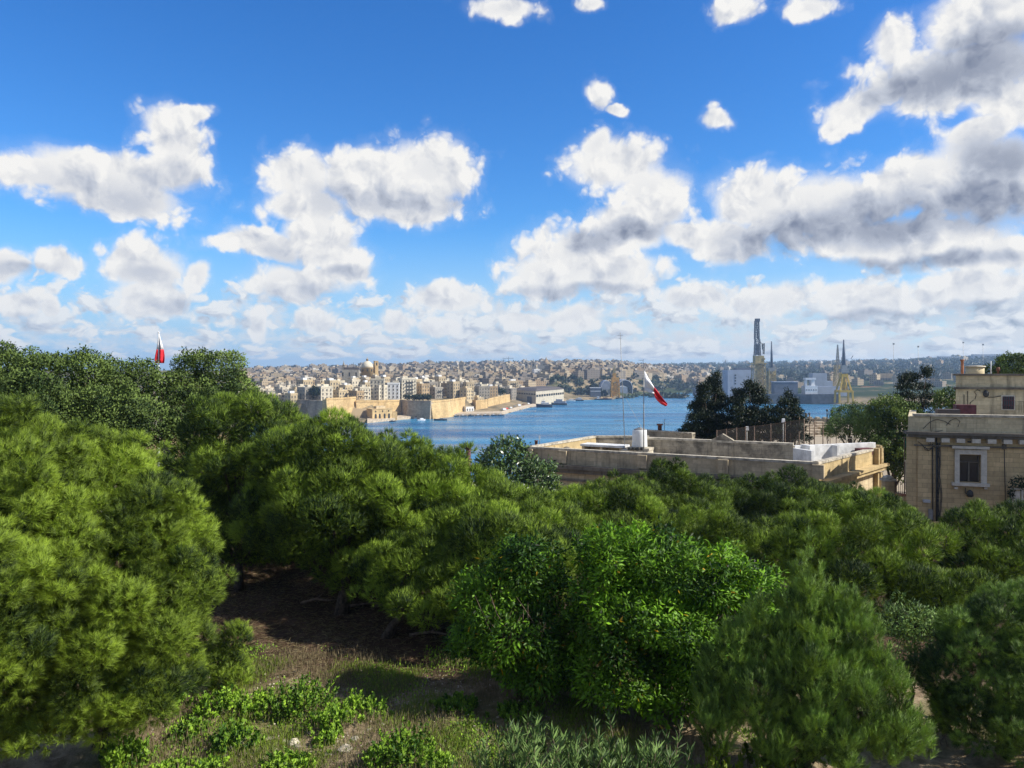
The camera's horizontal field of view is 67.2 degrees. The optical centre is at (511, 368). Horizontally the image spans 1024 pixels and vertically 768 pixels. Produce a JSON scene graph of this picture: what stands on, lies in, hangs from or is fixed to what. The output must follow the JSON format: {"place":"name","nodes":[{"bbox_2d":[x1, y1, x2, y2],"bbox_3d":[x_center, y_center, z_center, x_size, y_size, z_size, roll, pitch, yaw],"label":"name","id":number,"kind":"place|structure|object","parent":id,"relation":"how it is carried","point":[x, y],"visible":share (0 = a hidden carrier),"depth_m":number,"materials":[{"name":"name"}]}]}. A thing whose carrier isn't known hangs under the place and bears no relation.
{"place":"outdoors","nodes":[
{"label":"outdoors","id":0,"kind":"place"},
{"bbox_2d":[148,666,576,766],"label":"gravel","id":1,"kind":"structure","parent":0,"point":[370,718],"depth_m":17.74,"materials":[{"name":"stone"}]},
{"bbox_2d":[139,556,653,687],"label":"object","id":2,"kind":"object","parent":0,"point":[325,633],"depth_m":23.93,"materials":[{"name":"soil"}]},
{"bbox_2d":[367,404,535,422],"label":"quay","id":3,"kind":"structure","parent":0,"point":[404,417],"depth_m":735.95,"materials":[{"name":"stone"}]},
{"bbox_2d":[366,406,396,419],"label":"palazzo","id":4,"kind":"structure","parent":3,"relation":"on","point":[375,412],"depth_m":661.68,"materials":[{"name":"stone"}]},
{"bbox_2d":[401,400,432,418],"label":"bastion wall","id":5,"kind":"structure","parent":3,"relation":"on","point":[417,408],"depth_m":689.65,"materials":[{"name":"stone"}]},
{"bbox_2d":[431,397,465,418],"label":"bastion wall","id":6,"kind":"structure","parent":3,"relation":"on","point":[446,408],"depth_m":709.45,"materials":[{"name":"stone"}]},
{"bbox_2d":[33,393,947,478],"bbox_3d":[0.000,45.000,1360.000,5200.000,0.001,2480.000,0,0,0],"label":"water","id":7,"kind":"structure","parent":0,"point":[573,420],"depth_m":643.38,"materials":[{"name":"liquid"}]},
{"bbox_2d":[766,378,837,403],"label":"cargo ship","id":8,"kind":"object","parent":7,"relation":"on","point":[809,395],"visible":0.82,"depth_m":979.00,"materials":[{"name":"paint"}]},
{"bbox_2d":[0,421,1023,767],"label":"ground","id":9,"kind":"structure","parent":0,"point":[78,755],"depth_m":19.55,"materials":[{"name":"soil"}]},
{"bbox_2d":[0,340,76,425],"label":"oak tree","id":10,"kind":"object","parent":9,"relation":"on","point":[16,373],"visible":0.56,"depth_m":32.89,"materials":[{"name":"green plant"}]},
{"bbox_2d":[0,388,141,683],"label":"pine tree","id":11,"kind":"object","parent":9,"relation":"on","point":[27,557],"visible":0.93,"depth_m":13.57,"materials":[{"name":"green plant"}]},
{"bbox_2d":[2,343,157,446],"bbox_3d":[-19.627,3.462,34.812,7.601,9.314,5.912,0,0,0],"label":"oak tree","id":12,"kind":"object","parent":9,"relation":"on","point":[97,395],"visible":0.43,"depth_m":34.41,"materials":[{"name":"green plant"}]},
{"bbox_2d":[0,422,238,761],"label":"pine tree","id":13,"kind":"object","parent":9,"relation":"on","point":[124,665],"visible":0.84,"depth_m":14.65,"materials":[{"name":"green plant"}]},
{"bbox_2d":[94,727,158,767],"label":"weed clump","id":14,"kind":"object","parent":9,"relation":"on","point":[129,748],"visible":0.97,"depth_m":15.37,"materials":[{"name":"green plant"}]},
{"bbox_2d":[83,356,179,494],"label":"oak tree","id":15,"kind":"object","parent":9,"relation":"on","point":[153,378],"visible":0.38,"depth_m":37.14,"materials":[{"name":"green plant"}]},
{"bbox_2d":[142,682,197,719],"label":"weed clump","id":16,"kind":"object","parent":9,"relation":"on","point":[183,699],"visible":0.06,"depth_m":17.89,"materials":[{"name":"green plant"}]},
{"bbox_2d":[148,754,194,767],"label":"weed clump","id":17,"kind":"object","parent":9,"relation":"on","point":[165,764],"visible":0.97,"depth_m":15.44,"materials":[{"name":"green plant"}]},
{"bbox_2d":[163,714,210,749],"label":"weed clump","id":18,"kind":"object","parent":9,"relation":"on","point":[187,725],"visible":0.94,"depth_m":16.85,"materials":[{"name":"green plant"}]},
{"bbox_2d":[155,434,261,562],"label":"pine tree","id":19,"kind":"object","parent":9,"relation":"on","point":[177,464],"visible":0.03,"depth_m":33.02,"materials":[{"name":"green plant"}]},
{"bbox_2d":[156,346,261,444],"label":"oak tree","id":20,"kind":"object","parent":9,"relation":"on","point":[200,376],"visible":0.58,"depth_m":39.01,"materials":[{"name":"green plant"}]},
{"bbox_2d":[186,753,234,767],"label":"weed clump","id":21,"kind":"object","parent":9,"relation":"on","point":[213,761],"visible":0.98,"depth_m":15.38,"materials":[{"name":"green plant"}]},
{"bbox_2d":[188,681,252,719],"bbox_3d":[-6.629,7.674,17.868,1.580,0.732,1.064,0,0,0],"label":"weed clump","id":22,"kind":"object","parent":9,"relation":"on","point":[220,699],"visible":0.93,"depth_m":17.73,"materials":[{"name":"green plant"}]},
{"bbox_2d":[189,617,256,691],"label":"pine sapling","id":23,"kind":"object","parent":9,"relation":"on","point":[225,654],"visible":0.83,"depth_m":18.75,"materials":[{"name":"green plant"}]},
{"bbox_2d":[157,386,314,591],"bbox_3d":[-9.793,4.417,28.399,6.497,7.640,5.444,0,0,38],"label":"pine tree","id":24,"kind":"object","parent":9,"relation":"on","point":[246,420],"visible":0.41,"depth_m":27.18,"materials":[{"name":"green plant"}]},
{"bbox_2d":[206,717,266,755],"bbox_3d":[-5.845,7.734,16.363,1.260,0.661,1.106,0,0,0],"label":"weed clump","id":25,"kind":"object","parent":9,"relation":"on","point":[237,732],"visible":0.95,"depth_m":16.23,"materials":[{"name":"green plant"}]},
{"bbox_2d":[234,686,275,724],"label":"weed clump","id":26,"kind":"object","parent":9,"relation":"on","point":[257,695],"visible":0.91,"depth_m":17.72,"materials":[{"name":"green plant"}]},
{"bbox_2d":[258,745,316,767],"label":"weed clump","id":27,"kind":"object","parent":9,"relation":"on","point":[289,756],"visible":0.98,"depth_m":15.24,"materials":[{"name":"green plant"}]},
{"bbox_2d":[252,672,342,719],"bbox_3d":[-4.929,7.601,17.936,2.151,0.888,1.377,0,0,0],"label":"weed clump","id":28,"kind":"object","parent":9,"relation":"on","point":[297,699],"visible":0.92,"depth_m":17.81,"materials":[{"name":"green plant"}]},
{"bbox_2d":[311,722,343,752],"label":"weed clump","id":29,"kind":"object","parent":9,"relation":"on","point":[333,733],"visible":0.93,"depth_m":16.36,"materials":[{"name":"green plant"}]},
{"bbox_2d":[296,698,364,739],"bbox_3d":[-3.970,7.720,17.048,1.459,0.603,1.317,0,0,0],"label":"weed clump","id":30,"kind":"object","parent":9,"relation":"on","point":[334,712],"visible":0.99,"depth_m":16.93,"materials":[{"name":"green plant"}]},
{"bbox_2d":[225,405,484,615],"bbox_3d":[-5.009,4.729,25.709,8.182,7.135,5.867,0,0,-31],"label":"pine tree","id":31,"kind":"object","parent":9,"relation":"on","point":[340,535],"visible":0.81,"depth_m":24.82,"materials":[{"name":"green plant"}]},
{"bbox_2d":[332,687,394,721],"bbox_3d":[-3.499,7.787,17.818,1.383,0.635,1.370,0,0,-30],"label":"weed clump","id":32,"kind":"object","parent":9,"relation":"on","point":[354,700],"visible":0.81,"depth_m":17.76,"materials":[{"name":"green plant"}]},
{"bbox_2d":[98,652,645,767],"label":"grass","id":33,"kind":"structure","parent":9,"relation":"on","point":[290,735],"depth_m":17.08,"materials":[{"name":"green plant"}]},
{"bbox_2d":[362,737,397,767],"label":"weed clump","id":34,"kind":"object","parent":9,"relation":"on","point":[379,761],"visible":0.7,"depth_m":15.14,"materials":[{"name":"green plant"}]},
{"bbox_2d":[371,716,445,767],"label":"weed clump","id":35,"kind":"object","parent":9,"relation":"on","point":[403,744],"visible":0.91,"depth_m":15.22,"materials":[{"name":"green plant"}]},
{"bbox_2d":[343,515,523,638],"bbox_3d":[-2.242,6.295,22.524,5.691,3.915,3.740,0,0,17],"label":"pine tree","id":36,"kind":"object","parent":9,"relation":"on","point":[392,572],"visible":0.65,"depth_m":22.37,"materials":[{"name":"green plant"}]},
{"bbox_2d":[122,640,747,767],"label":"dry grass","id":37,"kind":"structure","parent":9,"relation":"on","point":[347,724],"depth_m":17.24,"materials":[{"name":"plant"}]},
{"bbox_2d":[416,748,458,767],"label":"weed clump","id":38,"kind":"object","parent":9,"relation":"on","point":[444,757],"visible":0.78,"depth_m":15.27,"materials":[{"name":"green plant"}]},
{"bbox_2d":[104,641,772,767],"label":"weeds","id":39,"kind":"object","parent":9,"relation":"on","point":[410,690],"visible":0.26,"depth_m":17.50,"materials":[{"name":"green plant"}]},
{"bbox_2d":[426,691,480,717],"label":"weed clump","id":40,"kind":"object","parent":9,"relation":"on","point":[460,701],"visible":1,"depth_m":17.87,"materials":[{"name":"green plant"}]},
{"bbox_2d":[447,726,507,767],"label":"oleander","id":41,"kind":"object","parent":9,"relation":"on","point":[481,761],"visible":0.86,"depth_m":12.97,"materials":[{"name":"green plant"}]},
{"bbox_2d":[402,462,596,588],"bbox_3d":[-0.542,5.669,24.728,6.886,5.161,4.924,0,0,0],"label":"pine tree","id":42,"kind":"object","parent":9,"relation":"on","point":[528,499],"visible":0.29,"depth_m":24.55,"materials":[{"name":"green plant"}]},
{"bbox_2d":[421,497,587,633],"bbox_3d":[-0.159,5.960,22.628,4.968,4.362,3.794,0,0,0],"label":"pine tree","id":43,"kind":"object","parent":9,"relation":"on","point":[498,514],"visible":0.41,"depth_m":22.24,"materials":[{"name":"green plant"}]},
{"bbox_2d":[439,527,593,705],"bbox_3d":[0.171,5.945,18.535,3.875,4.315,3.260,0,0,0],"label":"bush","id":44,"kind":"object","parent":9,"relation":"on","point":[524,586],"visible":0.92,"depth_m":18.07,"materials":[{"name":"green plant"}]},
{"bbox_2d":[475,595,553,657],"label":"dead branches","id":45,"kind":"object","parent":44,"relation":"attached to","point":[513,628],"visible":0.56,"depth_m":17.68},
{"bbox_2d":[469,433,564,493],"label":"leafy tree","id":46,"kind":"object","parent":9,"relation":"on","point":[525,473],"visible":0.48,"depth_m":40.97,"materials":[{"name":"green plant"}]},
{"bbox_2d":[484,699,551,727],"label":"weed clump","id":47,"kind":"object","parent":9,"relation":"on","point":[504,710],"visible":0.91,"depth_m":17.66,"materials":[{"name":"green plant"}]},
{"bbox_2d":[496,480,596,523],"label":"pine tree","id":48,"kind":"object","parent":9,"relation":"on","point":[554,493],"visible":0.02,"depth_m":34.07,"materials":[{"name":"green plant"}]},
{"bbox_2d":[490,711,634,767],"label":"oleander","id":49,"kind":"object","parent":9,"relation":"on","point":[524,756],"visible":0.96,"depth_m":12.60,"materials":[{"name":"green plant"}]},
{"bbox_2d":[555,469,675,567],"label":"pine tree","id":50,"kind":"object","parent":9,"relation":"on","point":[609,496],"visible":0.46,"depth_m":32.05,"materials":[{"name":"green plant"}]},
{"bbox_2d":[580,711,694,767],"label":"oleander","id":51,"kind":"object","parent":9,"relation":"on","point":[646,758],"visible":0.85,"depth_m":12.72,"materials":[{"name":"green plant"}]},
{"bbox_2d":[646,429,694,438],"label":"old wall","id":52,"kind":"structure","parent":9,"relation":"on","point":[664,434],"depth_m":73.35,"materials":[{"name":"stone"}]},
{"bbox_2d":[547,512,794,732],"bbox_3d":[3.748,5.868,18.024,5.852,4.893,4.161,0,0,-21],"label":"bush","id":53,"kind":"object","parent":9,"relation":"on","point":[667,621],"visible":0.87,"depth_m":17.31,"materials":[{"name":"green plant"}]},
{"bbox_2d":[619,455,736,538],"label":"pine tree","id":54,"kind":"object","parent":9,"relation":"on","point":[671,486],"visible":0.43,"depth_m":34.30,"materials":[{"name":"green plant"}]},
{"bbox_2d":[676,368,733,438],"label":"evergreen tree","id":55,"kind":"object","parent":9,"relation":"on","point":[707,414],"visible":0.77,"depth_m":73.26,"materials":[{"name":"green plant"}]},
{"bbox_2d":[524,433,889,517],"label":"terrace building","id":56,"kind":"structure","parent":9,"relation":"on","point":[864,464],"depth_m":57.06,"materials":[{"name":"stone"}]},
{"bbox_2d":[621,446,654,452],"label":"tank plinth","id":57,"kind":"structure","parent":56,"relation":"on","point":[640,449],"depth_m":59.83,"materials":[{"name":"concrete"}]},
{"bbox_2d":[632,427,646,447],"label":"water tank","id":58,"kind":"object","parent":57,"relation":"on","point":[637,436],"visible":0.94,"depth_m":60.13,"materials":[{"name":"plastic"}]},
{"bbox_2d":[643,367,644,451],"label":"flagpole","id":59,"kind":"object","parent":56,"relation":"on","point":[643,409],"visible":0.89,"depth_m":59.17,"materials":[{"name":"metal"}]},
{"bbox_2d":[644,371,666,406],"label":"flag","id":60,"kind":"object","parent":59,"relation":"attached to","point":[649,387],"visible":1,"depth_m":59.20,"materials":[{"name":"fabric"}]},
{"bbox_2d":[636,496,784,596],"bbox_3d":[7.595,6.827,28.817,6.248,4.237,5.249,0,0,0],"label":"pine tree","id":61,"kind":"object","parent":9,"relation":"on","point":[731,527],"visible":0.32,"depth_m":28.30,"materials":[{"name":"green plant"}]},
{"bbox_2d":[711,376,776,441],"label":"evergreen tree","id":62,"kind":"object","parent":9,"relation":"on","point":[753,414],"visible":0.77,"depth_m":72.41,"materials":[{"name":"green plant"}]},
{"bbox_2d":[702,738,803,767],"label":"weed clump","id":63,"kind":"object","parent":9,"relation":"on","point":[711,759],"visible":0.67,"depth_m":14.69,"materials":[{"name":"green plant"}]},
{"bbox_2d":[716,419,804,444],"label":"chain link fence","id":64,"kind":"object","parent":9,"relation":"on","point":[770,436],"visible":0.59,"depth_m":63.77,"materials":[{"name":"brown"}]},
{"bbox_2d":[703,463,846,539],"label":"pine tree","id":65,"kind":"object","parent":9,"relation":"on","point":[774,496],"visible":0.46,"depth_m":36.31,"materials":[{"name":"green plant"}]},
{"bbox_2d":[758,386,813,444],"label":"evergreen tree","id":66,"kind":"object","parent":9,"relation":"on","point":[792,411],"visible":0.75,"depth_m":70.22,"materials":[{"name":"green plant"}]},
{"bbox_2d":[687,525,939,767],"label":"pine tree","id":67,"kind":"object","parent":9,"relation":"on","point":[838,684],"visible":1,"depth_m":14.73,"materials":[{"name":"green plant"}]},
{"bbox_2d":[801,421,841,435],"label":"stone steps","id":68,"kind":"structure","parent":9,"relation":"on","point":[818,425],"depth_m":106.80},
{"bbox_2d":[824,400,883,442],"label":"olive tree","id":69,"kind":"object","parent":9,"relation":"on","point":[838,428],"visible":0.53,"depth_m":75.00,"materials":[{"name":"green plant"}]},
{"bbox_2d":[754,484,979,621],"bbox_3d":[11.391,6.112,25.152,6.088,4.464,5.434,0,0,-43],"label":"pine tree","id":70,"kind":"object","parent":9,"relation":"on","point":[876,568],"visible":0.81,"depth_m":24.43,"materials":[{"name":"green plant"}]},
{"bbox_2d":[804,479,931,542],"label":"pine tree","id":71,"kind":"object","parent":9,"relation":"on","point":[893,503],"visible":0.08,"depth_m":37.09,"materials":[{"name":"green plant"}]},
{"bbox_2d":[879,475,896,493],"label":"gate pillar","id":72,"kind":"structure","parent":9,"relation":"on","point":[888,482],"depth_m":47.22,"materials":[{"name":"stone"}]},
{"bbox_2d":[851,392,929,490],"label":"leafy tree","id":73,"kind":"object","parent":9,"relation":"on","point":[878,417],"visible":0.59,"depth_m":60.94,"materials":[{"name":"green plant"}]},
{"bbox_2d":[888,364,939,425],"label":"evergreen tree","id":74,"kind":"object","parent":9,"relation":"on","point":[906,379],"visible":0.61,"depth_m":71.71,"materials":[{"name":"green plant"}]},
{"bbox_2d":[872,586,970,701],"bbox_3d":[9.283,6.621,17.427,2.176,3.046,1.957,0,0,28],"label":"shrub","id":75,"kind":"object","parent":9,"relation":"on","point":[905,623],"visible":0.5,"depth_m":17.46,"materials":[{"name":"green plant"}]},
{"bbox_2d":[929,386,955,410],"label":"leafy tree","id":76,"kind":"object","parent":9,"relation":"on","point":[940,396],"visible":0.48,"depth_m":65.73,"materials":[{"name":"green plant"}]},
{"bbox_2d":[883,563,1005,630],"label":"pine tree","id":77,"kind":"object","parent":9,"relation":"on","point":[961,585],"visible":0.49,"depth_m":23.11,"materials":[{"name":"green plant"}]},
{"bbox_2d":[901,574,1023,767],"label":"pine tree","id":78,"kind":"object","parent":9,"relation":"on","point":[1001,715],"visible":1,"depth_m":15.54,"materials":[{"name":"green plant"}]},
{"bbox_2d":[903,374,1023,521],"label":"stone house","id":79,"kind":"structure","parent":9,"relation":"on","point":[967,447],"depth_m":44.51,"materials":[{"name":"stone"}]},
{"bbox_2d":[951,446,989,488],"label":"window","id":80,"kind":"structure","parent":79,"relation":"in","point":[966,467],"depth_m":44.22,"materials":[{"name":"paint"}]},
{"bbox_2d":[1001,395,1014,409],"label":"window","id":81,"kind":"structure","parent":79,"relation":"in","point":[1007,401],"depth_m":49.04,"materials":[{"name":"paint"}]},
{"bbox_2d":[1007,475,1023,500],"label":"balcony plant","id":82,"kind":"object","parent":79,"relation":"on","point":[1014,484],"visible":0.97,"depth_m":42.69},
{"bbox_2d":[922,497,1023,585],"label":"pine tree","id":83,"kind":"object","parent":9,"relation":"on","point":[1002,556],"visible":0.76,"depth_m":28.23,"materials":[{"name":"green plant"}]},
{"bbox_2d":[982,350,1023,373],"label":"leafy tree","id":84,"kind":"object","parent":9,"relation":"on","point":[1006,361],"visible":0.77,"depth_m":77.49,"materials":[{"name":"green plant"}]},
{"bbox_2d":[0,0,1023,369],"label":"sky","id":85,"kind":"structure","parent":0,"point":[301,183],"materials":[{"name":"blue"}]},
{"bbox_2d":[44,360,991,421],"bbox_3d":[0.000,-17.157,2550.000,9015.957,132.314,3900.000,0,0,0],"label":"hills","id":86,"kind":"structure","parent":0,"point":[864,395],"depth_m":1147.94,"materials":[{"name":"plant"}]},
{"bbox_2d":[283,399,321,417],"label":"bastion wall","id":87,"kind":"structure","parent":86,"relation":"on","point":[313,406],"depth_m":652.31,"materials":[{"name":"stone"}]},
{"bbox_2d":[297,385,314,399],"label":"house","id":88,"kind":"structure","parent":86,"relation":"on","point":[303,391],"depth_m":671.35,"materials":[{"name":"grey stone"}]},
{"bbox_2d":[316,384,332,400],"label":"house","id":89,"kind":"structure","parent":86,"relation":"on","point":[326,390],"depth_m":674.48,"materials":[{"name":"stone"}]},
{"bbox_2d":[322,397,355,418],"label":"bastion wall","id":90,"kind":"structure","parent":86,"relation":"on","point":[347,402],"depth_m":650.52,"materials":[{"name":"stone"}]},
{"bbox_2d":[342,367,359,382],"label":"hall","id":91,"kind":"structure","parent":86,"relation":"on","point":[348,372],"depth_m":833.30,"materials":[{"name":"grey stone"}]},
{"bbox_2d":[360,358,377,376],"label":"church","id":92,"kind":"structure","parent":86,"relation":"on","point":[367,370],"depth_m":856.07,"materials":[{"name":"beige stone"}]},
{"bbox_2d":[370,376,384,399],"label":"house","id":93,"kind":"structure","parent":86,"relation":"on","point":[376,380],"depth_m":716.37,"materials":[{"name":"stone"}]},
{"bbox_2d":[355,400,401,413],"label":"bastion wall","id":94,"kind":"structure","parent":86,"relation":"on","point":[395,405],"depth_m":683.29,"materials":[{"name":"stone"}]},
{"bbox_2d":[387,381,399,399],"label":"house","id":95,"kind":"structure","parent":86,"relation":"on","point":[393,390],"depth_m":730.19,"materials":[{"name":"white paint"}]},
{"bbox_2d":[397,376,415,398],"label":"house","id":96,"kind":"structure","parent":86,"relation":"on","point":[408,385],"depth_m":742.05,"materials":[{"name":"stone"}]},
{"bbox_2d":[447,380,459,398],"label":"house","id":97,"kind":"structure","parent":86,"relation":"on","point":[453,388],"depth_m":773.07,"materials":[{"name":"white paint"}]},
{"bbox_2d":[487,394,509,406],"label":"bastion wall","id":98,"kind":"structure","parent":86,"relation":"on","point":[497,400],"depth_m":850.68,"materials":[{"name":"stone"}]},
{"bbox_2d":[517,386,563,403],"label":"warehouse","id":99,"kind":"structure","parent":86,"relation":"on","point":[538,394],"depth_m":963.35,"materials":[{"name":"stone"}]},
{"bbox_2d":[231,355,967,387],"bbox_3d":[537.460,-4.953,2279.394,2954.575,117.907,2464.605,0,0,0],"label":"distant town","id":100,"kind":"object","parent":86,"relation":"on","point":[487,372],"visible":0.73,"depth_m":1547.29,"materials":[{"name":"stone"}]},
{"bbox_2d":[610,366,619,397],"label":"tower","id":101,"kind":"structure","parent":86,"relation":"on","point":[614,387],"depth_m":1146.00,"materials":[{"name":"stone"}]},
{"bbox_2d":[248,353,1023,398],"bbox_3d":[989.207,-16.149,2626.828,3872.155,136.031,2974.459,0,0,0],"label":"distant woods","id":102,"kind":"object","parent":86,"relation":"on","point":[902,366],"visible":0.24,"depth_m":1795.75,"materials":[{"name":"plant"}]},
{"bbox_2d":[722,368,753,397],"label":"silo block","id":103,"kind":"structure","parent":86,"relation":"on","point":[734,377],"depth_m":1165.00,"materials":[{"name":"concrete"}]},
{"bbox_2d":[748,319,766,393],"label":"dock crane","id":104,"kind":"object","parent":86,"relation":"on","point":[758,369],"visible":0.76,"depth_m":1037.88,"materials":[{"name":"metal"}]},
{"bbox_2d":[766,341,776,393],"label":"dock crane","id":105,"kind":"object","parent":86,"relation":"on","point":[771,377],"visible":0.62,"depth_m":1017.50,"materials":[{"name":"metal"}]},
{"bbox_2d":[809,373,832,385],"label":"dock building","id":106,"kind":"structure","parent":86,"relation":"on","point":[821,379],"depth_m":1172.00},
{"bbox_2d":[801,386,846,395],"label":"dock shed","id":107,"kind":"structure","parent":86,"relation":"on","point":[826,389],"depth_m":1082.00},
{"bbox_2d":[834,340,853,402],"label":"dock crane","id":108,"kind":"object","parent":86,"relation":"on","point":[842,378],"visible":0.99,"depth_m":962.72,"materials":[{"name":"metal"}]},
{"bbox_2d":[580,442,629,450],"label":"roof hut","id":109,"kind":"object","parent":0,"point":[605,446],"visible":0.49,"depth_m":62.33,"materials":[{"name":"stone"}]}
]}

